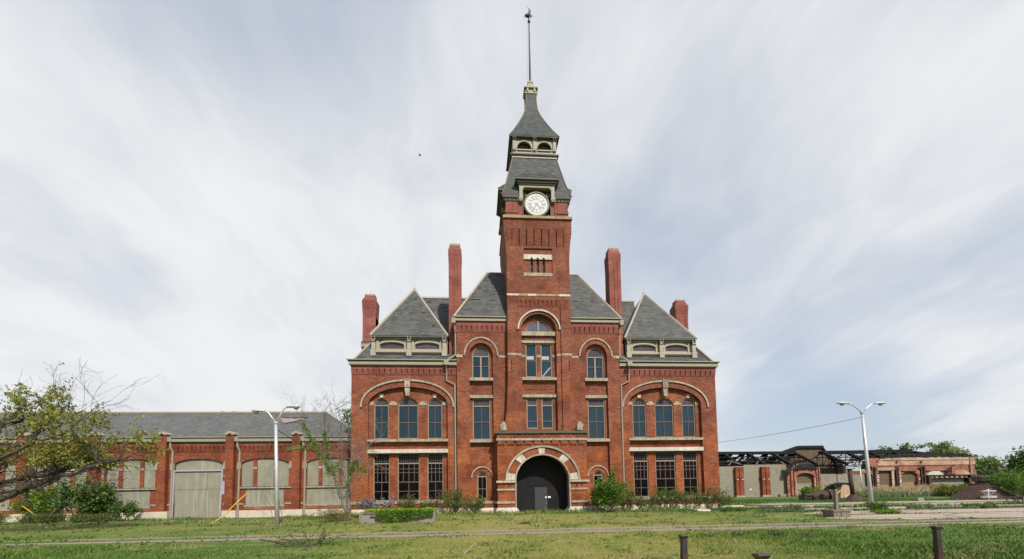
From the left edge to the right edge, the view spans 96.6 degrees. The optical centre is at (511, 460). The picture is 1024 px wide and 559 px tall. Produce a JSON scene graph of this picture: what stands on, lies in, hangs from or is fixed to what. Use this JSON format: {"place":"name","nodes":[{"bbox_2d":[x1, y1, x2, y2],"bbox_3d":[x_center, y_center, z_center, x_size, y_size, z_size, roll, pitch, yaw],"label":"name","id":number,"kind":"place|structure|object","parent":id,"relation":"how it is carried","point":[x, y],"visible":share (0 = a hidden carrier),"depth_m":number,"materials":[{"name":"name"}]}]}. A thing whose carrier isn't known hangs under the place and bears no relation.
{"place":"outdoors","nodes":[
{"label":"outdoors","id":0,"kind":"place"},
{"bbox_2d":[11,510,70,523],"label":"thicket","id":1,"kind":"object","parent":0,"point":[56,517],"visible":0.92,"depth_m":31.13,"materials":[{"name":"green plant"}]},
{"bbox_2d":[0,487,1023,558],"bbox_3d":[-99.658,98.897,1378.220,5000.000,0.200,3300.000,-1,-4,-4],"label":"ground","id":2,"kind":"structure","parent":0,"point":[215,529],"depth_m":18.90,"materials":[{"name":"plant"}]},
{"bbox_2d":[0,510,13,522],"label":"thicket","id":3,"kind":"object","parent":2,"relation":"on","point":[2,516],"visible":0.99,"depth_m":31.92,"materials":[{"name":"green plant"}]},
{"bbox_2d":[7,485,59,522],"bbox_3d":[-36.252,3.270,34.722,2.312,3.007,3.087,-1,-4,-4],"label":"tall bush","id":4,"kind":"object","parent":2,"relation":"on","point":[35,502],"visible":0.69,"depth_m":34.49,"materials":[{"name":"green plant"}]},
{"bbox_2d":[45,476,123,518],"bbox_3d":[-32.693,2.891,35.240,3.737,3.743,4.375,-1,-4,-4],"label":"dense bush","id":5,"kind":"object","parent":2,"relation":"on","point":[86,499],"visible":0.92,"depth_m":34.31,"materials":[{"name":"green plant"}]},
{"bbox_2d":[0,360,170,530],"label":"spreading tree","id":6,"kind":"object","parent":2,"relation":"on","point":[90,455],"visible":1,"depth_m":21.91,"materials":[{"name":"green plant"}]},
{"bbox_2d":[64,511,118,522],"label":"thicket","id":7,"kind":"object","parent":2,"relation":"on","point":[87,518],"visible":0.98,"depth_m":31.36,"materials":[{"name":"green plant"}]},
{"bbox_2d":[104,499,143,520],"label":"round bush","id":8,"kind":"object","parent":2,"relation":"on","point":[129,509],"visible":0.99,"depth_m":35.01,"materials":[{"name":"green plant"}]},
{"bbox_2d":[0,411,350,521],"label":"brick workshop","id":9,"kind":"structure","parent":2,"relation":"on","point":[210,462],"depth_m":37.71,"materials":[{"name":"brick"}]},
{"bbox_2d":[4,463,15,489],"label":"boarded window","id":10,"kind":"structure","parent":9,"relation":"in","point":[11,468],"depth_m":36.56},
{"bbox_2d":[107,461,118,487],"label":"boarded window","id":11,"kind":"structure","parent":9,"relation":"in","point":[109,475],"depth_m":37.12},
{"bbox_2d":[123,459,139,487],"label":"boarded window","id":12,"kind":"structure","parent":9,"relation":"in","point":[135,471],"depth_m":37.25,"materials":[{"name":"wood"}]},
{"bbox_2d":[144,460,154,487],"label":"boarded window","id":13,"kind":"structure","parent":9,"relation":"in","point":[149,480],"depth_m":37.34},
{"bbox_2d":[174,471,221,517],"bbox_3d":[-25.769,2.818,37.469,3.640,3.860,0.140,-1,-4,-4],"label":"boarded door","id":14,"kind":"structure","parent":9,"relation":"in","point":[197,493],"depth_m":37.46,"materials":[{"name":"wood"}]},
{"bbox_2d":[242,459,252,486],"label":"boarded window","id":15,"kind":"structure","parent":9,"relation":"in","point":[247,467],"depth_m":37.94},
{"bbox_2d":[257,458,273,485],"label":"boarded window","id":16,"kind":"structure","parent":9,"relation":"in","point":[264,474],"depth_m":38.06,"materials":[{"name":"wood"}]},
{"bbox_2d":[278,459,288,485],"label":"boarded window","id":17,"kind":"structure","parent":9,"relation":"in","point":[283,466],"depth_m":38.16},
{"bbox_2d":[307,459,318,485],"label":"boarded window","id":18,"kind":"structure","parent":9,"relation":"in","point":[313,468],"depth_m":38.34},
{"bbox_2d":[322,458,338,484],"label":"boarded window","id":19,"kind":"structure","parent":9,"relation":"in","point":[326,478],"depth_m":38.42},
{"bbox_2d":[343,459,350,484],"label":"boarded window","id":20,"kind":"structure","parent":9,"relation":"in","point":[347,461],"depth_m":38.57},
{"bbox_2d":[251,405,300,524],"bbox_3d":[-12.760,0.236,24.564,2.568,6.538,0.360,-1,-4,-4],"label":"street lamp","id":21,"kind":"object","parent":2,"relation":"on","point":[276,472],"visible":0.95,"depth_m":24.53,"materials":[{"name":"metal"}]},
{"bbox_2d":[251,511,369,548],"bbox_3d":[-6.134,2.367,13.729,3.741,1.684,1.330,-1,-4,2],"label":"fallen branch","id":22,"kind":"object","parent":2,"relation":"on","point":[303,544],"visible":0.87,"depth_m":13.80,"materials":[{"name":"wood"}]},
{"bbox_2d":[254,377,397,518],"bbox_3d":[-11.212,-0.921,28.579,8.190,9.480,5.321,-1,-4,-4],"label":"vine clad tree","id":23,"kind":"object","parent":2,"relation":"on","point":[331,465],"visible":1,"depth_m":28.48,"materials":[{"name":"green plant"}]},
{"bbox_2d":[306,493,357,521],"bbox_3d":[-10.700,3.010,26.873,3.910,2.124,2.496,-1,-4,-4],"label":"brush pile","id":24,"kind":"object","parent":2,"relation":"on","point":[338,512],"visible":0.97,"depth_m":26.77,"materials":[{"name":"brown plant"}]},
{"bbox_2d":[330,407,350,425],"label":"broadleaf tree","id":25,"kind":"object","parent":2,"relation":"on","point":[349,415],"visible":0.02,"depth_m":52.45,"materials":[{"name":"green plant"}]},
{"bbox_2d":[353,494,394,510],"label":"lilac bush","id":26,"kind":"object","parent":2,"relation":"on","point":[367,505],"visible":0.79,"depth_m":31.86,"materials":[{"name":"purple plant"}]},
{"bbox_2d":[359,510,437,523],"bbox_3d":[-6.259,3.142,25.375,4.050,0.650,1.620,-1,-4,-4],"label":"concrete planter","id":27,"kind":"object","parent":2,"relation":"on","point":[366,517],"visible":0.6,"depth_m":24.63,"materials":[{"name":"grey concrete"}]},
{"bbox_2d":[364,507,435,522],"bbox_3d":[-6.125,3.013,25.242,3.795,0.823,1.625,-1,-4,-4],"label":"ivy","id":28,"kind":"object","parent":27,"relation":"on","point":[395,513],"visible":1,"depth_m":24.59,"materials":[{"name":"green plant"}]},
{"bbox_2d":[395,493,417,508],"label":"foundation shrub","id":29,"kind":"object","parent":2,"relation":"on","point":[404,504],"visible":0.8,"depth_m":33.26,"materials":[{"name":"green plant"}]},
{"bbox_2d":[3,512,839,558],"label":"thatch","id":30,"kind":"object","parent":2,"relation":"on","point":[452,538],"visible":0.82,"depth_m":16.15,"materials":[{"name":"plant"}]},
{"bbox_2d":[413,497,437,509],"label":"foundation shrub","id":31,"kind":"object","parent":2,"relation":"on","point":[425,504],"visible":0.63,"depth_m":32.97,"materials":[{"name":"green plant"}]},
{"bbox_2d":[431,485,463,513],"bbox_3d":[-4.458,2.830,33.167,2.583,2.314,2.877,2,-5,-39],"label":"foundation shrub","id":32,"kind":"object","parent":2,"relation":"on","point":[456,499],"visible":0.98,"depth_m":33.12,"materials":[{"name":"green plant"}]},
{"bbox_2d":[459,493,485,512],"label":"foundation shrub","id":33,"kind":"object","parent":2,"relation":"on","point":[478,504],"visible":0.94,"depth_m":33.14,"materials":[{"name":"green plant"}]},
{"bbox_2d":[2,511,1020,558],"bbox_3d":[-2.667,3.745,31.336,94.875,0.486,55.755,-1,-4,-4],"label":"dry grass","id":34,"kind":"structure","parent":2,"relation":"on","point":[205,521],"depth_m":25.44,"materials":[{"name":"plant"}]},
{"bbox_2d":[346,7,723,514],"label":"clock tower building","id":35,"kind":"structure","parent":2,"relation":"on","point":[534,374],"depth_m":35.92,"materials":[{"name":"brick"}]},
{"bbox_2d":[374,398,388,438],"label":"window","id":36,"kind":"structure","parent":35,"relation":"in","point":[381,406],"depth_m":35.46,"materials":[{"name":"blue glass"}]},
{"bbox_2d":[373,454,389,500],"bbox_3d":[-10.024,1.296,35.142,1.250,3.660,0.120,-1,-4,-4],"label":"window","id":37,"kind":"structure","parent":35,"relation":"in","point":[381,484],"depth_m":35.14,"materials":[{"name":"black glass"}]},
{"bbox_2d":[380,342,403,348],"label":"window","id":38,"kind":"structure","parent":35,"relation":"in","point":[388,345],"depth_m":35.93,"materials":[{"name":"grey glass"}]},
{"bbox_2d":[398,398,417,438],"bbox_3d":[-8.084,-3.287,35.613,1.560,3.250,0.120,-1,-4,-4],"label":"window","id":39,"kind":"structure","parent":35,"relation":"in","point":[407,407],"depth_m":35.61,"materials":[{"name":"blue glass"}]},
{"bbox_2d":[398,453,419,500],"bbox_3d":[-7.975,1.276,35.299,1.680,3.660,0.120,-1,-4,-4],"label":"window","id":40,"kind":"structure","parent":35,"relation":"in","point":[408,463],"depth_m":35.31,"materials":[{"name":"black glass"}]},
{"bbox_2d":[415,343,438,349],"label":"window","id":41,"kind":"structure","parent":35,"relation":"in","point":[431,346],"depth_m":36.14,"materials":[{"name":"grey glass"}]},
{"bbox_2d":[428,398,441,438],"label":"window","id":42,"kind":"structure","parent":35,"relation":"in","point":[434,405],"depth_m":35.77,"materials":[{"name":"blue glass"}]},
{"bbox_2d":[427,453,443,499],"bbox_3d":[-5.936,1.256,35.456,1.230,3.660,0.120,-1,-4,-4],"label":"window","id":43,"kind":"structure","parent":35,"relation":"in","point":[434,460],"depth_m":35.47,"materials":[{"name":"black glass"}]},
{"bbox_2d":[472,347,489,377],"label":"window","id":44,"kind":"structure","parent":35,"relation":"in","point":[480,356],"depth_m":35.98,"materials":[{"name":"blue glass"}]},
{"bbox_2d":[473,399,490,438],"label":"window","id":45,"kind":"structure","parent":35,"relation":"in","point":[481,407],"depth_m":35.67,"materials":[{"name":"blue glass"}]},
{"bbox_2d":[477,472,486,498],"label":"window","id":46,"kind":"structure","parent":35,"relation":"in","point":[482,476],"depth_m":35.31,"materials":[{"name":"black glass"}]},
{"bbox_2d":[525,344,536,376],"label":"window","id":47,"kind":"structure","parent":35,"relation":"in","point":[530,349],"depth_m":35.91,"materials":[{"name":"blue glass"}]},
{"bbox_2d":[526,398,537,428],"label":"window","id":48,"kind":"structure","parent":35,"relation":"in","point":[531,403],"depth_m":35.62,"materials":[{"name":"blue glass"}]},
{"bbox_2d":[526,321,550,331],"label":"window","id":49,"kind":"structure","parent":35,"relation":"in","point":[543,327],"depth_m":36.15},
{"bbox_2d":[535,487,546,510],"bbox_3d":[2.278,3.032,35.740,0.980,1.910,0.105,-1,-4,-4],"label":"door","id":50,"kind":"structure","parent":35,"relation":"in","point":[540,492],"depth_m":35.74,"materials":[{"name":"metal"}]},
{"bbox_2d":[540,344,551,376],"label":"window","id":51,"kind":"structure","parent":35,"relation":"in","point":[546,350],"depth_m":36.01,"materials":[{"name":"blue glass"}]},
{"bbox_2d":[541,398,552,428],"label":"window","id":52,"kind":"structure","parent":35,"relation":"in","point":[547,403],"depth_m":35.72,"materials":[{"name":"blue glass"}]},
{"bbox_2d":[587,348,603,377],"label":"window","id":53,"kind":"structure","parent":35,"relation":"in","point":[594,355],"depth_m":36.68,"materials":[{"name":"blue glass"}]},
{"bbox_2d":[588,399,604,438],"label":"window","id":54,"kind":"structure","parent":35,"relation":"in","point":[596,411],"depth_m":36.38,"materials":[{"name":"blue glass"}]},
{"bbox_2d":[593,471,602,486],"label":"window","id":55,"kind":"structure","parent":35,"relation":"in","point":[597,474],"depth_m":36.04,"materials":[{"name":"black glass"}]},
{"bbox_2d":[632,398,646,437],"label":"window","id":56,"kind":"structure","parent":35,"relation":"in","point":[638,405],"depth_m":37.03,"materials":[{"name":"blue glass"}]},
{"bbox_2d":[633,451,648,496],"bbox_3d":[10.345,1.097,36.703,1.230,3.660,0.120,-1,-4,-4],"label":"window","id":57,"kind":"structure","parent":35,"relation":"in","point":[640,458],"depth_m":36.71,"materials":[{"name":"black glass"}]},
{"bbox_2d":[633,345,654,350],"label":"window","id":58,"kind":"structure","parent":35,"relation":"in","point":[638,347],"depth_m":37.49,"materials":[{"name":"grey glass"}]},
{"bbox_2d":[655,398,673,436],"bbox_3d":[12.355,-3.487,37.179,1.560,3.250,0.120,-1,-4,-4],"label":"window","id":59,"kind":"structure","parent":35,"relation":"in","point":[664,427],"depth_m":37.19,"materials":[{"name":"blue glass"}]},
{"bbox_2d":[655,451,675,495],"bbox_3d":[12.384,1.077,36.859,1.680,3.660,0.120,-1,-4,-4],"label":"window","id":60,"kind":"structure","parent":35,"relation":"in","point":[664,460],"depth_m":36.89,"materials":[{"name":"black glass"}]},
{"bbox_2d":[665,345,686,351],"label":"window","id":61,"kind":"structure","parent":35,"relation":"in","point":[672,348],"depth_m":37.68,"materials":[{"name":"grey glass"}]},
{"bbox_2d":[682,399,695,436],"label":"window","id":62,"kind":"structure","parent":35,"relation":"in","point":[688,413],"depth_m":37.34,"materials":[{"name":"blue glass"}]},
{"bbox_2d":[682,451,698,495],"bbox_3d":[14.433,1.057,37.016,1.250,3.660,0.120,-1,-4,-4],"label":"window","id":63,"kind":"structure","parent":35,"relation":"in","point":[690,471],"depth_m":37.03,"materials":[{"name":"black glass"}]},
{"bbox_2d":[588,463,632,511],"bbox_3d":[7.137,1.995,33.021,3.334,3.616,4.454,3,-5,-42],"label":"leafy bush","id":64,"kind":"object","parent":2,"relation":"on","point":[609,493],"visible":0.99,"depth_m":32.44,"materials":[{"name":"green plant"}]},
{"bbox_2d":[618,484,640,510],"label":"foundation shrub","id":65,"kind":"object","parent":2,"relation":"on","point":[627,499],"visible":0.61,"depth_m":34.14,"materials":[{"name":"green plant"}]},
{"bbox_2d":[633,494,655,510],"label":"foundation shrub","id":66,"kind":"object","parent":2,"relation":"on","point":[643,503],"visible":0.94,"depth_m":34.20,"materials":[{"name":"green plant"}]},
{"bbox_2d":[648,485,686,508],"bbox_3d":[11.623,2.833,34.434,3.075,2.002,2.701,-1,-4,-4],"label":"foundation shrub","id":67,"kind":"object","parent":2,"relation":"on","point":[669,499],"visible":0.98,"depth_m":34.03,"materials":[{"name":"green plant"}]},
{"bbox_2d":[678,534,690,558],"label":"iron post","id":68,"kind":"object","parent":2,"relation":"on","point":[684,554],"visible":1,"depth_m":8.98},
{"bbox_2d":[674,489,708,508],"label":"foundation shrub","id":69,"kind":"object","parent":2,"relation":"on","point":[697,498],"visible":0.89,"depth_m":34.32,"materials":[{"name":"green plant"}]},
{"bbox_2d":[695,486,736,508],"bbox_3d":[15.706,2.834,34.932,2.816,1.950,2.723,3,-5,-43],"label":"foundation shrub","id":70,"kind":"object","parent":2,"relation":"on","point":[719,497],"visible":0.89,"depth_m":34.34,"materials":[{"name":"green plant"}]},
{"bbox_2d":[718,504,749,511],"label":"weed clump","id":71,"kind":"object","parent":2,"relation":"on","point":[734,509],"visible":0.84,"depth_m":31.26,"materials":[{"name":"green plant"}]},
{"bbox_2d":[751,553,770,558],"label":"iron post","id":72,"kind":"object","parent":2,"relation":"on","point":[760,555],"visible":1,"depth_m":6.48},
{"bbox_2d":[766,524,787,535],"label":"weed clump","id":73,"kind":"object","parent":2,"relation":"on","point":[778,532],"visible":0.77,"depth_m":14.69,"materials":[{"name":"green plant"}]},
{"bbox_2d":[761,505,793,510],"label":"weed clump","id":74,"kind":"object","parent":2,"relation":"on","point":[775,507],"visible":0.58,"depth_m":30.81,"materials":[{"name":"green plant"}]},
{"bbox_2d":[797,485,822,493],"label":"young shrub","id":75,"kind":"object","parent":2,"relation":"on","point":[805,490],"visible":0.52,"depth_m":75.03,"materials":[{"name":"green plant"}]},
{"bbox_2d":[798,489,832,500],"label":"rusty boiler shell","id":76,"kind":"object","parent":2,"relation":"on","point":[825,494],"visible":0.82,"depth_m":52.45,"materials":[{"name":"metal"}]},
{"bbox_2d":[820,489,851,516],"bbox_3d":[17.058,2.262,24.050,1.020,1.520,0.900,-1,-4,-4],"label":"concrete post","id":77,"kind":"object","parent":2,"relation":"on","point":[836,511],"visible":0.94,"depth_m":23.96,"materials":[{"name":"concrete"}]},
{"bbox_2d":[831,483,854,498],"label":"broken pier","id":78,"kind":"structure","parent":2,"relation":"on","point":[844,488],"depth_m":62.87,"materials":[{"name":"concrete"}]},
{"bbox_2d":[718,445,976,496],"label":"burned workshop","id":79,"kind":"structure","parent":2,"relation":"on","point":[789,472],"depth_m":85.36,"materials":[{"name":"brick"}]},
{"bbox_2d":[877,471,889,487],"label":"boarded door","id":80,"kind":"structure","parent":79,"relation":"in","point":[884,479],"depth_m":85.20,"materials":[{"name":"brown wood"}]},
{"bbox_2d":[902,472,915,486],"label":"boarded door","id":81,"kind":"structure","parent":79,"relation":"in","point":[908,478],"depth_m":85.56,"materials":[{"name":"brown wood"}]},
{"bbox_2d":[723,497,973,503],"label":"lot weeds","id":82,"kind":"object","parent":2,"relation":"on","point":[750,501],"visible":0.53,"depth_m":50.50,"materials":[{"name":"green plant"}]},
{"bbox_2d":[844,468,861,501],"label":"rusty stack","id":83,"kind":"object","parent":2,"relation":"on","point":[852,496],"visible":0.76,"depth_m":49.33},
{"bbox_2d":[726,500,1023,508],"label":"lot weeds","id":84,"kind":"object","parent":2,"relation":"on","point":[903,504],"visible":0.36,"depth_m":35.51,"materials":[{"name":"green plant"}]},
{"bbox_2d":[865,500,890,511],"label":"weed clump","id":85,"kind":"object","parent":2,"relation":"on","point":[874,506],"visible":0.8,"depth_m":27.73,"materials":[{"name":"green plant"}]},
{"bbox_2d":[850,442,916,469],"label":"broadleaf tree","id":86,"kind":"object","parent":2,"relation":"on","point":[906,446],"visible":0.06,"depth_m":125.73,"materials":[{"name":"green plant"}]},
{"bbox_2d":[872,508,902,513],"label":"weed clump","id":87,"kind":"object","parent":2,"relation":"on","point":[890,511],"visible":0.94,"depth_m":26.02,"materials":[{"name":"green plant"}]},
{"bbox_2d":[754,504,1023,512],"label":"lot weeds","id":88,"kind":"object","parent":2,"relation":"on","point":[920,508],"visible":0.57,"depth_m":30.16,"materials":[{"name":"green plant"}]},
{"bbox_2d":[855,483,960,495],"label":"dry reeds","id":89,"kind":"object","parent":2,"relation":"on","point":[919,489],"visible":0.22,"depth_m":73.87,"materials":[{"name":"plant"}]},
{"bbox_2d":[797,489,1023,497],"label":"reed greens","id":90,"kind":"object","parent":2,"relation":"on","point":[889,494],"visible":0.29,"depth_m":67.09,"materials":[{"name":"green plant"}]},
{"bbox_2d":[904,502,938,508],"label":"weed clump","id":91,"kind":"object","parent":2,"relation":"on","point":[918,505],"visible":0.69,"depth_m":30.87,"materials":[{"name":"green plant"}]},
{"bbox_2d":[929,526,944,558],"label":"iron post","id":92,"kind":"object","parent":2,"relation":"on","point":[938,549],"visible":1,"depth_m":8.87,"materials":[{"name":"metal"}]},
{"bbox_2d":[913,440,966,452],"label":"willow tree","id":93,"kind":"object","parent":2,"relation":"on","point":[944,447],"visible":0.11,"depth_m":119.45,"materials":[{"name":"green plant"}]},
{"bbox_2d":[925,481,967,495],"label":"wide bush","id":94,"kind":"object","parent":2,"relation":"on","point":[943,489],"visible":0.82,"depth_m":65.34,"materials":[{"name":"green plant"}]},
{"bbox_2d":[960,502,998,508],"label":"weed clump","id":95,"kind":"object","parent":2,"relation":"on","point":[985,506],"visible":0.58,"depth_m":30.59,"materials":[{"name":"green plant"}]},
{"bbox_2d":[946,476,1021,499],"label":"rusty hood","id":96,"kind":"object","parent":2,"relation":"on","point":[977,489],"visible":0.81,"depth_m":49.62,"materials":[{"name":"metal"}]},
{"bbox_2d":[970,453,1006,471],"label":"broadleaf tree","id":97,"kind":"object","parent":2,"relation":"on","point":[992,462],"visible":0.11,"depth_m":116.54,"materials":[{"name":"green plant"}]},
{"bbox_2d":[975,463,1004,488],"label":"broadleaf tree","id":98,"kind":"object","parent":2,"relation":"on","point":[980,469],"visible":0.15,"depth_m":109.04,"materials":[{"name":"green plant"}]},
{"bbox_2d":[981,467,1017,489],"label":"broadleaf tree","id":99,"kind":"object","parent":2,"relation":"on","point":[995,474],"visible":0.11,"depth_m":93.66,"materials":[{"name":"green plant"}]},
{"bbox_2d":[980,468,1023,498],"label":"edge bush","id":100,"kind":"object","parent":2,"relation":"on","point":[1010,479],"visible":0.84,"depth_m":48.33,"materials":[{"name":"green plant"}]},
{"bbox_2d":[997,445,1023,476],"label":"broadleaf tree","id":101,"kind":"object","parent":2,"relation":"on","point":[1014,463],"visible":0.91,"depth_m":61.12,"materials":[{"name":"green plant"}]},
{"bbox_2d":[0,0,1023,470],"label":"sky","id":102,"kind":"structure","parent":0,"point":[207,198],"materials":[{"name":"white"}]},
{"bbox_2d":[1,521,1023,544],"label":"gravel track","id":103,"kind":"structure","parent":0,"point":[529,532],"depth_m":17.44,"materials":[{"name":"gravel"}]},
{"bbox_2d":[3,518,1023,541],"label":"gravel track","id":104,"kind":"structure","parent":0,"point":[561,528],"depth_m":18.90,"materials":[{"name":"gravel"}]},
{"bbox_2d":[37,531,1019,558],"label":"mown grass","id":105,"kind":"structure","parent":0,"point":[557,556],"depth_m":12.51,"materials":[{"name":"plant"}]},
{"bbox_2d":[735,501,1021,507],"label":"old paving","id":106,"kind":"structure","parent":0,"point":[890,504],"depth_m":39.88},
{"bbox_2d":[753,499,1023,504],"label":"old paving","id":107,"kind":"structure","parent":0,"point":[888,502],"depth_m":45.06,"materials":[{"name":"concrete"}]},
{"bbox_2d":[802,508,1023,513],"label":"old paving","id":108,"kind":"structure","parent":0,"point":[954,510],"depth_m":28.02,"materials":[{"name":"concrete"}]},
{"bbox_2d":[836,402,885,510],"bbox_3d":[22.469,-0.250,29.032,3.360,7.068,0.360,-1,-4,-4],"label":"street lamp","id":109,"kind":"object","parent":108,"relation":"on","point":[869,483],"visible":0.99,"depth_m":29.02,"materials":[{"name":"metal"}]},
{"bbox_2d":[806,504,1023,509],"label":"old paving","id":110,"kind":"structure","parent":0,"point":[893,507],"depth_m":34.09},
{"bbox_2d":[828,512,1023,518],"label":"old paving","id":111,"kind":"structure","parent":0,"point":[955,515],"depth_m":23.60,"materials":[{"name":"concrete"}]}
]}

